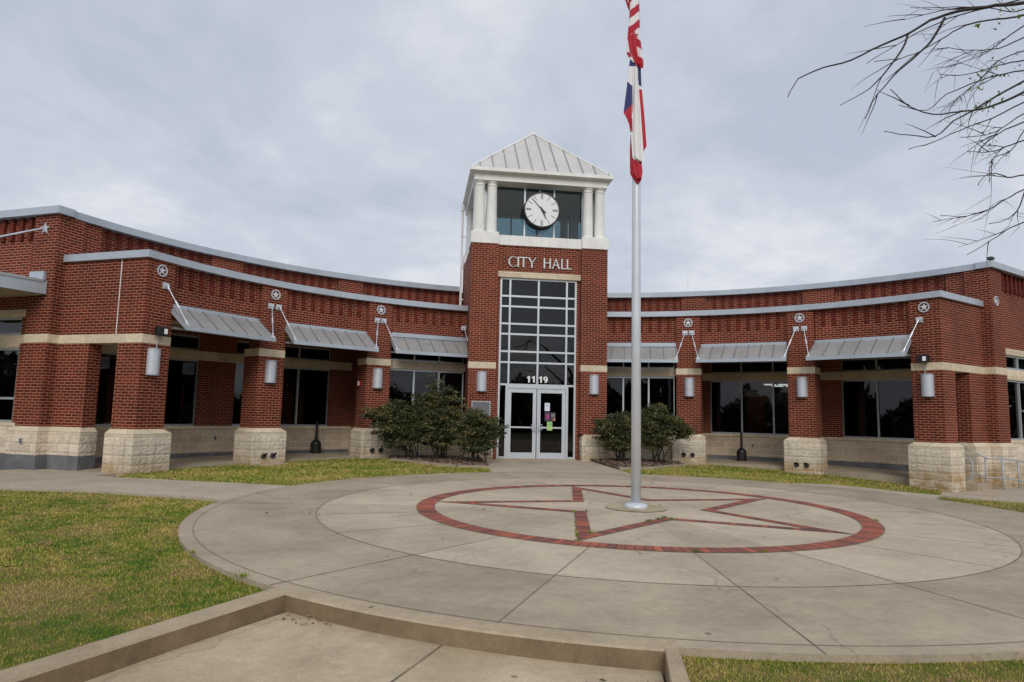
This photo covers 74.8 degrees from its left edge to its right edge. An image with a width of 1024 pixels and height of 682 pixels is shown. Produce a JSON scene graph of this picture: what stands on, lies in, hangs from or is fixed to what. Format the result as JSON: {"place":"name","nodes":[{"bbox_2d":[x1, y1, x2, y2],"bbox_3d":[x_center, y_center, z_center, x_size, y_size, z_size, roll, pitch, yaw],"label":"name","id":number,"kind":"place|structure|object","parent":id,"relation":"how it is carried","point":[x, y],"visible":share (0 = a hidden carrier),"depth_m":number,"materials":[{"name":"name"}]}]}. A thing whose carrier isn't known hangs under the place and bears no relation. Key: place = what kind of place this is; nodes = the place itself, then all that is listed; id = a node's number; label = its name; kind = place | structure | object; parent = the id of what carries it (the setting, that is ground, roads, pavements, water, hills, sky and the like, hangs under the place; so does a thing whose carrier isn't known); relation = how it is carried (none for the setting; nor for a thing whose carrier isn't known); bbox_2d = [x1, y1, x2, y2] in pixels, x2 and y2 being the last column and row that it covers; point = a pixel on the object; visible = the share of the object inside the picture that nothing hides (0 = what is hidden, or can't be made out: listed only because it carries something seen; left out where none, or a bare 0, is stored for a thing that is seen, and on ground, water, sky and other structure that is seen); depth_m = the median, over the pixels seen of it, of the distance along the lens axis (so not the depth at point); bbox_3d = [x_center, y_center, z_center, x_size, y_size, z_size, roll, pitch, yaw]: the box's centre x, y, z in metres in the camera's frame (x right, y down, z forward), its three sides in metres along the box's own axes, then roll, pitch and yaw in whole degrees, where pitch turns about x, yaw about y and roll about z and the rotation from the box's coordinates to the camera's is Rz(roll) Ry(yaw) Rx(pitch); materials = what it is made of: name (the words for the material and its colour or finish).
{"place":"outdoors","nodes":[
{"label":"outdoors","id":0,"kind":"place"},
{"bbox_2d":[0,489,263,670],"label":"lawn","id":1,"kind":"structure","parent":0,"point":[103,624],"depth_m":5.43,"materials":[{"name":"green plant"}]},
{"bbox_2d":[4,501,211,625],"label":"fallen leaves","id":2,"kind":"object","parent":1,"relation":"on","point":[49,542],"visible":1,"depth_m":6.98,"materials":[{"name":"brown plant"}]},
{"bbox_2d":[0,469,285,501],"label":"walkway","id":3,"kind":"structure","parent":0,"point":[52,480],"depth_m":12.41,"materials":[{"name":"concrete"}]},
{"bbox_2d":[119,457,490,485],"bbox_3d":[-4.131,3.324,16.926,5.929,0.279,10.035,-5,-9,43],"label":"lawn","id":4,"kind":"structure","parent":0,"point":[425,468],"depth_m":16.20,"materials":[{"name":"green plant"}]},
{"bbox_2d":[257,463,284,465],"bbox_3d":[-6.467,3.336,17.965,0.290,0.100,0.700,-4,-8,37],"label":"splash pad","id":5,"kind":"object","parent":4,"relation":"on","point":[262,464],"visible":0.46,"depth_m":17.92,"materials":[{"name":"concrete"}]},
{"bbox_2d":[366,457,389,458],"bbox_3d":[-4.058,3.568,20.286,0.700,0.100,0.290,6,-8,-35],"label":"splash pad","id":6,"kind":"object","parent":4,"relation":"on","point":[377,457],"visible":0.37,"depth_m":20.12,"materials":[{"name":"concrete"}]},
{"bbox_2d":[389,454,490,466],"bbox_3d":[-2.184,3.510,19.449,2.800,0.185,3.680,2,-6,-8],"label":"mulch bed","id":7,"kind":"object","parent":4,"relation":"on","point":[447,461],"visible":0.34,"depth_m":19.57,"materials":[{"name":"brown wood"}]},
{"bbox_2d":[359,398,440,457],"bbox_3d":[-3.272,2.604,19.896,2.569,1.863,1.459,2,-6,-8],"label":"evergreen shrub","id":8,"kind":"object","parent":7,"relation":"on","point":[390,419],"visible":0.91,"depth_m":19.62,"materials":[{"name":"green plant"}]},
{"bbox_2d":[405,373,470,459],"bbox_3d":[-2.136,2.235,19.929,2.170,2.649,1.581,1,-6,7],"label":"evergreen shrub","id":9,"kind":"object","parent":7,"relation":"on","point":[441,413],"visible":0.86,"depth_m":19.74,"materials":[{"name":"green plant"}]},
{"bbox_2d":[447,407,509,462],"bbox_3d":[-0.955,2.718,19.321,1.840,1.631,1.480,2,-6,-8],"label":"evergreen shrub","id":10,"kind":"object","parent":7,"relation":"on","point":[478,431],"visible":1,"depth_m":19.12,"materials":[{"name":"green plant"}]},
{"bbox_2d":[390,458,491,467],"bbox_3d":[-2.138,3.421,18.480,3.477,0.178,0.582,-2,-7,30],"label":"mow edge","id":11,"kind":"object","parent":4,"relation":"on","point":[443,464],"visible":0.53,"depth_m":18.11,"materials":[{"name":"concrete"}]},
{"bbox_2d":[85,612,663,681],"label":"pavement","id":12,"kind":"structure","parent":0,"point":[280,649],"depth_m":4.14,"materials":[{"name":"concrete"}]},
{"bbox_2d":[0,587,288,681],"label":"curb","id":13,"kind":"structure","parent":12,"relation":"on","point":[86,662],"depth_m":4.15,"materials":[{"name":"concrete"}]},
{"bbox_2d":[273,614,331,624],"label":"leaf litter","id":14,"kind":"object","parent":12,"relation":"on","point":[306,623],"visible":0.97,"depth_m":4.93,"materials":[{"name":"brown plant"}]},
{"bbox_2d":[390,644,441,681],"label":"pavement joints","id":15,"kind":"object","parent":12,"relation":"on","point":[416,663],"visible":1,"depth_m":4.13,"materials":[{"name":"grey concrete"}]},
{"bbox_2d":[285,586,673,681],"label":"curb","id":16,"kind":"structure","parent":12,"relation":"on","point":[583,648],"depth_m":4.42,"materials":[{"name":"concrete"}]},
{"bbox_2d":[665,640,689,681],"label":"curb","id":17,"kind":"structure","parent":12,"relation":"on","point":[675,670],"depth_m":3.86,"materials":[{"name":"concrete"}]},
{"bbox_2d":[0,0,1023,292],"label":"sky","id":18,"kind":"structure","parent":0,"point":[340,136],"materials":[{"name":"grey"}]},
{"bbox_2d":[484,459,629,473],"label":"walkway","id":19,"kind":"structure","parent":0,"point":[498,465],"depth_m":18.70,"materials":[{"name":"concrete"}]},
{"bbox_2d":[178,472,1023,663],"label":"plaza outer paving","id":20,"kind":"structure","parent":0,"point":[288,537],"depth_m":5.44,"materials":[{"name":"concrete"}]},
{"bbox_2d":[189,509,879,577],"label":"weeds","id":21,"kind":"object","parent":20,"relation":"on","point":[245,574],"visible":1,"depth_m":8.01,"materials":[{"name":"green plant"}]},
{"bbox_2d":[193,472,1023,653],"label":"plaza joints","id":22,"kind":"object","parent":20,"relation":"on","point":[651,550],"visible":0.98,"depth_m":6.55,"materials":[{"name":"grey concrete"}]},
{"bbox_2d":[317,478,1020,586],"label":"plaza inner paving","id":23,"kind":"structure","parent":0,"point":[374,509],"depth_m":8.21,"materials":[{"name":"concrete"}]},
{"bbox_2d":[606,504,665,511],"bbox_3d":[1.949,2.618,10.526,0.940,0.001,0.940,2,-6,-8],"label":"flagpole pad","id":24,"kind":"object","parent":23,"relation":"on","point":[652,508],"visible":0.63,"depth_m":10.39,"materials":[{"name":"concrete"}]},
{"bbox_2d":[624,0,647,508],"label":"flagpole","id":25,"kind":"object","parent":24,"relation":"on","point":[635,503],"visible":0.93,"depth_m":10.73,"materials":[{"name":"metal"}]},
{"bbox_2d":[625,0,643,68],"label":"national flag","id":26,"kind":"object","parent":25,"relation":"attached to","point":[634,52],"visible":1,"depth_m":11.23,"materials":[{"name":"red fabric"}]},
{"bbox_2d":[624,60,646,183],"bbox_3d":[2.042,-3.651,11.095,0.385,2.124,0.112,1,-6,3],"label":"state flag","id":27,"kind":"object","parent":25,"relation":"hanging from","point":[634,110],"visible":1,"depth_m":11.09,"materials":[{"name":"white fabric"}]},
{"bbox_2d":[417,485,883,551],"bbox_3d":[1.948,2.621,10.526,6.824,0.001,6.824,2,-6,-8],"label":"brick star inlay","id":28,"kind":"object","parent":23,"relation":"on","point":[871,529],"visible":1,"depth_m":8.95,"materials":[{"name":"red brick"}]},
{"bbox_2d":[440,487,851,540],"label":"star joints","id":29,"kind":"object","parent":28,"relation":"on","point":[654,519],"visible":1,"depth_m":9.55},
{"bbox_2d":[595,462,941,494],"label":"lawn","id":30,"kind":"structure","parent":0,"point":[836,479],"depth_m":18.64,"materials":[{"name":"green plant"}]},
{"bbox_2d":[591,458,683,469],"bbox_3d":[4.086,3.755,20.284,2.940,0.173,3.750,2,-6,-8],"label":"mulch bed","id":31,"kind":"object","parent":30,"relation":"on","point":[592,460],"visible":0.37,"depth_m":20.21,"materials":[{"name":"brown wood"}]},
{"bbox_2d":[589,410,647,461],"bbox_3d":[3.340,2.969,20.848,1.754,1.639,1.474,-1,-7,19],"label":"evergreen shrub","id":32,"kind":"object","parent":31,"relation":"on","point":[615,428],"visible":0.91,"depth_m":20.60,"materials":[{"name":"green plant"}]},
{"bbox_2d":[629,402,700,462],"bbox_3d":[4.712,2.881,21.040,2.437,1.918,1.449,2,-6,-8],"label":"evergreen shrub","id":33,"kind":"object","parent":31,"relation":"on","point":[659,430],"visible":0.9,"depth_m":20.77,"materials":[{"name":"green plant"}]},
{"bbox_2d":[617,464,685,469],"bbox_3d":[4.227,3.693,19.395,0.418,0.188,3.571,-5,-9,43],"label":"mow edge","id":34,"kind":"object","parent":30,"relation":"on","point":[653,467],"visible":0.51,"depth_m":19.04,"materials":[{"name":"concrete"}]},
{"bbox_2d":[788,471,813,474],"bbox_3d":[8.659,3.978,20.075,0.700,0.100,0.290,-3,-8,37],"label":"splash pad","id":35,"kind":"object","parent":30,"relation":"on","point":[810,473],"visible":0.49,"depth_m":19.96,"materials":[{"name":"concrete"}]},
{"bbox_2d":[681,654,1023,681],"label":"grass","id":36,"kind":"structure","parent":0,"point":[710,668],"depth_m":3.96,"materials":[{"name":"green plant"}]},
{"bbox_2d":[682,498,1023,681],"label":"lawn","id":37,"kind":"structure","parent":0,"point":[854,676],"depth_m":3.97,"materials":[{"name":"green plant"}]},
{"bbox_2d":[788,0,1023,262],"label":"bare tree","id":38,"kind":"object","parent":37,"relation":"on","point":[959,9],"visible":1,"depth_m":6.19,"materials":[{"name":"brown plant"}]},
{"bbox_2d":[792,483,1023,502],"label":"walkway","id":39,"kind":"structure","parent":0,"point":[1014,494],"depth_m":16.12,"materials":[{"name":"concrete"}]},
{"bbox_2d":[963,446,1023,489],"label":"handrail","id":40,"kind":"object","parent":39,"relation":"on","point":[1003,477],"visible":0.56,"depth_m":18.19,"materials":[{"name":"metal"}]},
{"bbox_2d":[937,497,1023,511],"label":"grass","id":41,"kind":"structure","parent":0,"point":[993,503],"depth_m":12.89,"materials":[{"name":"green plant"}]},
{"label":"ground","id":42,"kind":"structure","parent":0,"visible":0},
{"bbox_2d":[83,452,355,471],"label":"porch floor","id":43,"kind":"structure","parent":42,"relation":"on","point":[197,462],"depth_m":18.64,"materials":[{"name":"concrete"}]},
{"bbox_2d":[310,422,320,452],"bbox_3d":[-6.405,3.154,21.921,0.340,1.020,0.340,2,-6,-8],"label":"ash urn","id":44,"kind":"object","parent":43,"relation":"on","point":[315,447],"visible":1,"depth_m":21.78,"materials":[{"name":"black plastic"}]},
{"bbox_2d":[0,132,1023,492],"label":"city hall","id":45,"kind":"structure","parent":42,"relation":"on","point":[80,390],"depth_m":20.69,"materials":[{"name":"brick"}]},
{"bbox_2d":[0,348,18,421],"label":"window","id":46,"kind":"structure","parent":45,"relation":"in","point":[8,356],"depth_m":16.13,"materials":[{"name":"black glass"}]},
{"bbox_2d":[0,317,21,334],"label":"window","id":47,"kind":"structure","parent":45,"relation":"in","point":[8,326],"depth_m":16.30,"materials":[{"name":"grey glass"}]},
{"bbox_2d":[0,222,49,296],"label":"entrance canopy","id":48,"kind":"object","parent":45,"relation":"attached to","point":[34,283],"visible":1,"depth_m":15.47,"materials":[{"name":"metal"}]},
{"bbox_2d":[95,351,198,425],"bbox_3d":[-9.990,1.341,18.120,0.171,1.900,3.179,-2,-7,28],"label":"window","id":49,"kind":"structure","parent":45,"relation":"in","point":[180,404],"depth_m":18.91,"materials":[{"name":"black glass"}]},
{"bbox_2d":[145,348,161,375],"bbox_3d":[-8.180,0.478,15.357,0.164,0.620,0.328,-1,-7,19],"label":"wall lamp","id":50,"kind":"object","parent":45,"relation":"attached to","point":[153,361],"visible":1,"depth_m":15.26,"materials":[{"name":"metal"}]},
{"bbox_2d":[154,326,168,347],"bbox_3d":[-8.124,-0.075,15.477,0.208,0.501,0.280,-1,-7,19],"label":"floodlight","id":51,"kind":"object","parent":45,"relation":"attached to","point":[161,331],"visible":0.98,"depth_m":15.44,"materials":[{"name":"black plastic"}]},
{"bbox_2d":[157,264,167,276],"bbox_3d":[-8.177,-1.646,15.670,0.030,0.286,0.286,-1,-7,19],"label":"star medallion","id":52,"kind":"object","parent":45,"relation":"attached to","point":[162,270],"visible":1,"depth_m":15.66,"materials":[{"name":"metal"}]},
{"bbox_2d":[170,333,199,350],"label":"window","id":53,"kind":"structure","parent":45,"relation":"in","point":[178,341],"depth_m":19.28,"materials":[{"name":"black glass"}]},
{"bbox_2d":[162,282,275,341],"bbox_3d":[-7.233,-0.656,16.980,0.690,1.110,3.309,-2,-7,28],"label":"awning","id":54,"kind":"object","parent":45,"relation":"attached to","point":[191,319],"visible":1,"depth_m":16.80,"materials":[{"name":"metal"}]},
{"bbox_2d":[264,360,276,382],"bbox_3d":[-6.573,0.841,18.349,0.164,0.620,0.328,-3,-8,37],"label":"wall lamp","id":55,"kind":"object","parent":45,"relation":"attached to","point":[270,370],"visible":1,"depth_m":18.27,"materials":[{"name":"metal"}]},
{"bbox_2d":[271,290,280,299],"bbox_3d":[-6.569,-1.285,18.638,0.030,0.286,0.286,-4,-8,37],"label":"star medallion","id":56,"kind":"object","parent":45,"relation":"attached to","point":[275,294],"visible":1,"depth_m":18.63,"materials":[{"name":"metal"}]},
{"bbox_2d":[232,363,329,425],"bbox_3d":[-7.407,1.772,21.540,3.215,1.900,0.173,7,-9,-44],"label":"window","id":57,"kind":"structure","parent":45,"relation":"in","point":[305,390],"depth_m":22.02,"materials":[{"name":"black glass"}]},
{"bbox_2d":[237,341,330,360],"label":"window","id":58,"kind":"structure","parent":45,"relation":"in","point":[291,352],"depth_m":22.15,"materials":[{"name":"black glass"}]},
{"bbox_2d":[276,304,379,351],"bbox_3d":[-5.227,-0.326,19.604,3.386,1.110,0.690,7,-9,-44],"label":"awning","id":59,"kind":"object","parent":45,"relation":"attached to","point":[309,335],"visible":1,"depth_m":19.49,"materials":[{"name":"metal"}]},
{"bbox_2d":[372,368,382,388],"bbox_3d":[-4.124,1.152,20.705,0.328,0.620,0.164,6,-8,-35],"label":"wall lamp","id":60,"kind":"object","parent":45,"relation":"attached to","point":[377,377],"visible":1,"depth_m":20.64,"materials":[{"name":"metal"}]},
{"bbox_2d":[377,305,385,314],"bbox_3d":[-4.101,-0.973,21.004,0.286,0.286,0.030,6,-8,-35],"label":"star medallion","id":61,"kind":"object","parent":45,"relation":"attached to","point":[381,309],"visible":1,"depth_m":21.00,"materials":[{"name":"metal"}]},
{"bbox_2d":[381,318,467,357],"bbox_3d":[-2.705,-0.072,21.423,2.956,1.110,0.710,4,-7,-26],"label":"awning","id":62,"kind":"object","parent":45,"relation":"attached to","point":[417,344],"visible":0.87,"depth_m":21.43,"materials":[{"name":"metal"}]},
{"bbox_2d":[389,368,463,416],"bbox_3d":[-2.820,1.929,21.841,2.563,1.950,0.154,4,-7,-26],"label":"window","id":63,"kind":"structure","parent":45,"relation":"in","point":[403,382],"depth_m":21.82,"materials":[{"name":"black glass"}]},
{"bbox_2d":[391,346,463,363],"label":"window","id":64,"kind":"structure","parent":45,"relation":"in","point":[394,356],"depth_m":22.01,"materials":[{"name":"black glass"}]},
{"bbox_2d":[471,401,490,414],"bbox_3d":[-0.979,2.114,21.103,0.600,0.440,0.034,2,-6,-8],"label":"wall plaque","id":65,"kind":"object","parent":45,"relation":"attached to","point":[485,405],"depth_m":21.10,"materials":[{"name":"silver metal"}]},
{"bbox_2d":[476,371,486,391],"bbox_3d":[-0.952,1.272,21.131,0.328,0.630,0.164,2,-6,-8],"label":"wall lamp","id":66,"kind":"object","parent":45,"relation":"attached to","point":[481,380],"visible":1,"depth_m":21.08,"materials":[{"name":"metal"}]},
{"bbox_2d":[484,185,487,230],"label":"window","id":67,"kind":"structure","parent":45,"relation":"in","point":[486,188],"depth_m":22.28,"materials":[{"name":"glass"}]},
{"bbox_2d":[506,388,536,458],"bbox_3d":[0.313,2.638,21.475,0.938,2.235,0.145,2,-6,-8],"label":"entrance door","id":68,"kind":"structure","parent":45,"relation":"in","point":[521,408],"depth_m":21.51,"materials":[{"name":"silver metal"}]},
{"bbox_2d":[527,376,547,382],"bbox_3d":[0.819,1.245,21.679,0.685,0.205,0.012,2,-6,-8],"label":"street number","id":69,"kind":"object","parent":45,"relation":"attached to","point":[540,378],"visible":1,"depth_m":21.68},
{"bbox_2d":[498,277,576,386],"bbox_3d":[0.844,-0.282,21.921,2.550,3.518,0.120,2,-6,-8],"label":"window","id":70,"kind":"structure","parent":45,"relation":"in","point":[537,326],"depth_m":21.91,"materials":[{"name":"black glass"}]},
{"bbox_2d":[508,256,570,269],"bbox_3d":[0.923,-2.561,22.008,2.107,0.347,0.030,2,-6,-8],"label":"metal lettering","id":71,"kind":"object","parent":45,"relation":"attached to","point":[549,263],"visible":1,"depth_m":22.02},
{"bbox_2d":[497,185,582,238],"bbox_3d":[0.913,-4.273,22.479,3.000,1.785,0.100,2,-6,-8],"label":"window","id":72,"kind":"structure","parent":45,"relation":"in","point":[511,200],"depth_m":22.46,"materials":[{"name":"black glass"}]},
{"bbox_2d":[522,190,559,235],"bbox_3d":[0.954,-4.307,22.338,1.200,1.600,0.536,2,-6,-8],"label":"wall clock","id":73,"kind":"object","parent":45,"relation":"attached to","point":[540,211],"depth_m":22.11,"materials":[{"name":"white plastic"}]},
{"bbox_2d":[545,412,549,420],"bbox_3d":[1.140,2.443,21.631,0.165,0.280,0.005,2,-6,-8],"label":"dark flyer","id":74,"kind":"object","parent":45,"relation":"attached to","point":[547,416],"visible":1,"depth_m":21.63,"materials":[{"name":"paper"}]},
{"bbox_2d":[545,403,549,410],"bbox_3d":[1.141,2.135,21.664,0.168,0.260,0.005,2,-6,-8],"label":"white notice","id":75,"kind":"object","parent":45,"relation":"attached to","point":[547,406],"visible":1,"depth_m":21.66,"materials":[{"name":"white paper"}]},
{"bbox_2d":[547,422,551,429],"bbox_3d":[1.213,2.744,21.609,0.175,0.280,0.005,2,-6,-8],"label":"green flyer","id":76,"kind":"object","parent":45,"relation":"attached to","point":[549,425],"visible":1,"depth_m":21.61,"materials":[{"name":"green paper"}]},
{"bbox_2d":[536,389,565,458],"bbox_3d":[1.265,2.673,21.608,0.938,2.235,0.145,2,-6,-8],"label":"entrance door","id":77,"kind":"structure","parent":45,"relation":"in","point":[550,444],"depth_m":21.64,"materials":[{"name":"silver metal"}]},
{"bbox_2d":[550,412,555,420],"bbox_3d":[1.323,2.450,21.657,0.165,0.280,0.005,2,-6,-8],"label":"dark flyer","id":78,"kind":"object","parent":45,"relation":"attached to","point":[552,416],"visible":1,"depth_m":21.65,"materials":[{"name":"grey paper"}]},
{"bbox_2d":[589,375,598,393],"bbox_3d":[2.671,1.405,21.635,0.328,0.630,0.164,2,-6,-8],"label":"wall lamp","id":79,"kind":"object","parent":45,"relation":"attached to","point":[593,384],"visible":1,"depth_m":21.59,"materials":[{"name":"metal"}]},
{"bbox_2d":[607,362,673,368],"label":"window","id":80,"kind":"structure","parent":45,"relation":"in","point":[610,365],"depth_m":22.95,"materials":[{"name":"black glass"}]},
{"bbox_2d":[607,376,674,423],"bbox_3d":[4.222,2.187,22.821,2.563,1.950,0.154,0,-6,10],"label":"window","id":81,"kind":"structure","parent":45,"relation":"in","point":[654,390],"depth_m":22.87,"materials":[{"name":"black glass"}]},
{"bbox_2d":[607,331,687,362],"bbox_3d":[4.370,0.188,22.407,2.956,1.110,0.710,0,-6,10],"label":"awning","id":82,"kind":"object","parent":45,"relation":"attached to","point":[652,352],"visible":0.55,"depth_m":22.39,"materials":[{"name":"metal"}]},
{"bbox_2d":[684,319,692,326],"bbox_3d":[5.888,-0.606,22.394,0.286,0.286,0.030,-1,-7,19],"label":"star medallion","id":83,"kind":"object","parent":45,"relation":"attached to","point":[688,322],"visible":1,"depth_m":22.39,"materials":[{"name":"metal"}]},
{"bbox_2d":[684,377,693,396],"bbox_3d":[5.839,1.518,22.091,0.328,0.620,0.164,-1,-7,19],"label":"wall lamp","id":84,"kind":"object","parent":45,"relation":"attached to","point":[688,386],"visible":1,"depth_m":22.04,"materials":[{"name":"metal"}]},
{"bbox_2d":[689,326,798,362],"bbox_3d":[7.303,0.135,21.348,3.386,1.110,0.690,-2,-7,28],"label":"awning","id":85,"kind":"object","parent":45,"relation":"attached to","point":[752,352],"visible":1,"depth_m":21.29,"materials":[{"name":"metal"}]},
{"bbox_2d":[710,361,786,372],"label":"window","id":86,"kind":"structure","parent":45,"relation":"in","point":[760,366],"depth_m":24.09,"materials":[{"name":"black glass"}]},
{"bbox_2d":[711,381,788,435],"bbox_3d":[8.716,2.364,23.783,3.215,1.900,0.173,-2,-7,28],"label":"window","id":87,"kind":"structure","parent":45,"relation":"in","point":[748,407],"depth_m":23.94,"materials":[{"name":"black glass"}]},
{"bbox_2d":[795,313,803,322],"bbox_3d":[8.924,-0.717,20.793,0.286,0.286,0.030,-3,-8,37],"label":"star medallion","id":88,"kind":"object","parent":45,"relation":"attached to","point":[799,317],"visible":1,"depth_m":20.79,"materials":[{"name":"metal"}]},
{"bbox_2d":[796,377,807,396],"bbox_3d":[8.853,1.408,20.494,0.328,0.620,0.164,-3,-8,37],"label":"wall lamp","id":89,"kind":"object","parent":45,"relation":"attached to","point":[801,387],"visible":1,"depth_m":20.43,"materials":[{"name":"metal"}]},
{"bbox_2d":[801,317,922,359],"bbox_3d":[9.967,-0.025,19.372,0.690,1.110,3.309,7,-9,-44],"label":"awning","id":90,"kind":"object","parent":45,"relation":"attached to","point":[878,346],"visible":1,"depth_m":19.26,"materials":[{"name":"metal"}]},
{"bbox_2d":[841,356,910,371],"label":"window","id":91,"kind":"structure","parent":45,"relation":"in","point":[887,363],"depth_m":21.74,"materials":[{"name":"black glass"}]},
{"bbox_2d":[842,379,913,439],"bbox_3d":[12.158,2.155,21.201,0.171,1.900,3.179,7,-9,-44],"label":"window","id":92,"kind":"structure","parent":45,"relation":"in","point":[875,408],"depth_m":21.60,"materials":[{"name":"black glass"}]},
{"bbox_2d":[917,355,929,373],"bbox_3d":[11.178,0.635,18.180,0.208,0.501,0.280,6,-8,-35],"label":"floodlight","id":93,"kind":"object","parent":45,"relation":"attached to","point":[925,359],"visible":1,"depth_m":18.15,"materials":[{"name":"black metal"}]},
{"bbox_2d":[918,302,929,311],"bbox_3d":[11.301,-0.930,18.379,0.030,0.286,0.286,6,-8,-35],"label":"star medallion","id":94,"kind":"object","parent":45,"relation":"attached to","point":[923,306],"visible":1,"depth_m":18.38,"materials":[{"name":"metal"}]},
{"bbox_2d":[920,374,934,396],"bbox_3d":[11.201,1.196,18.107,0.164,0.620,0.328,6,-8,-35],"label":"wall lamp","id":95,"kind":"object","parent":45,"relation":"attached to","point":[927,385],"visible":1,"depth_m":18.03,"materials":[{"name":"metal"}]},
{"bbox_2d":[994,296,998,305],"bbox_3d":[14.037,-1.161,19.414,0.286,0.286,0.030,5,-8,-33],"label":"star medallion","id":96,"kind":"object","parent":45,"relation":"attached to","point":[997,301],"visible":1,"depth_m":19.41,"materials":[{"name":"metal"}]},
{"bbox_2d":[1006,355,1023,370],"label":"window","id":97,"kind":"structure","parent":45,"relation":"in","point":[1012,362],"depth_m":20.29,"materials":[{"name":"black glass"}]},
{"bbox_2d":[1007,380,1023,439],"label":"window","id":98,"kind":"structure","parent":45,"relation":"in","point":[1015,388],"depth_m":20.10,"materials":[{"name":"black glass"}]},
{"bbox_2d":[706,458,908,484],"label":"porch floor","id":99,"kind":"structure","parent":42,"relation":"on","point":[893,476],"depth_m":20.55,"materials":[{"name":"concrete"}]},
{"bbox_2d":[737,431,746,460],"bbox_3d":[7.927,3.625,23.138,0.340,1.020,0.340,2,-6,-8],"label":"ash urn","id":100,"kind":"object","parent":99,"relation":"on","point":[741,453],"visible":1,"depth_m":23.01,"materials":[{"name":"black plastic"}]},
{"bbox_2d":[965,458,973,478],"bbox_3d":[12.055,3.460,18.172,0.042,0.641,0.822,5,-8,-33],"label":"handrail","id":101,"kind":"object","parent":99,"relation":"on","point":[971,467],"visible":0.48,"depth_m":17.85,"materials":[{"name":"metal"}]},
{"bbox_2d":[966,477,990,490],"bbox_3d":[12.349,4.005,18.214,0.800,0.580,0.890,5,-8,-33],"label":"porch step","id":102,"kind":"object","parent":42,"relation":"on","point":[972,484],"visible":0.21,"depth_m":17.85,"materials":[{"name":"concrete"}]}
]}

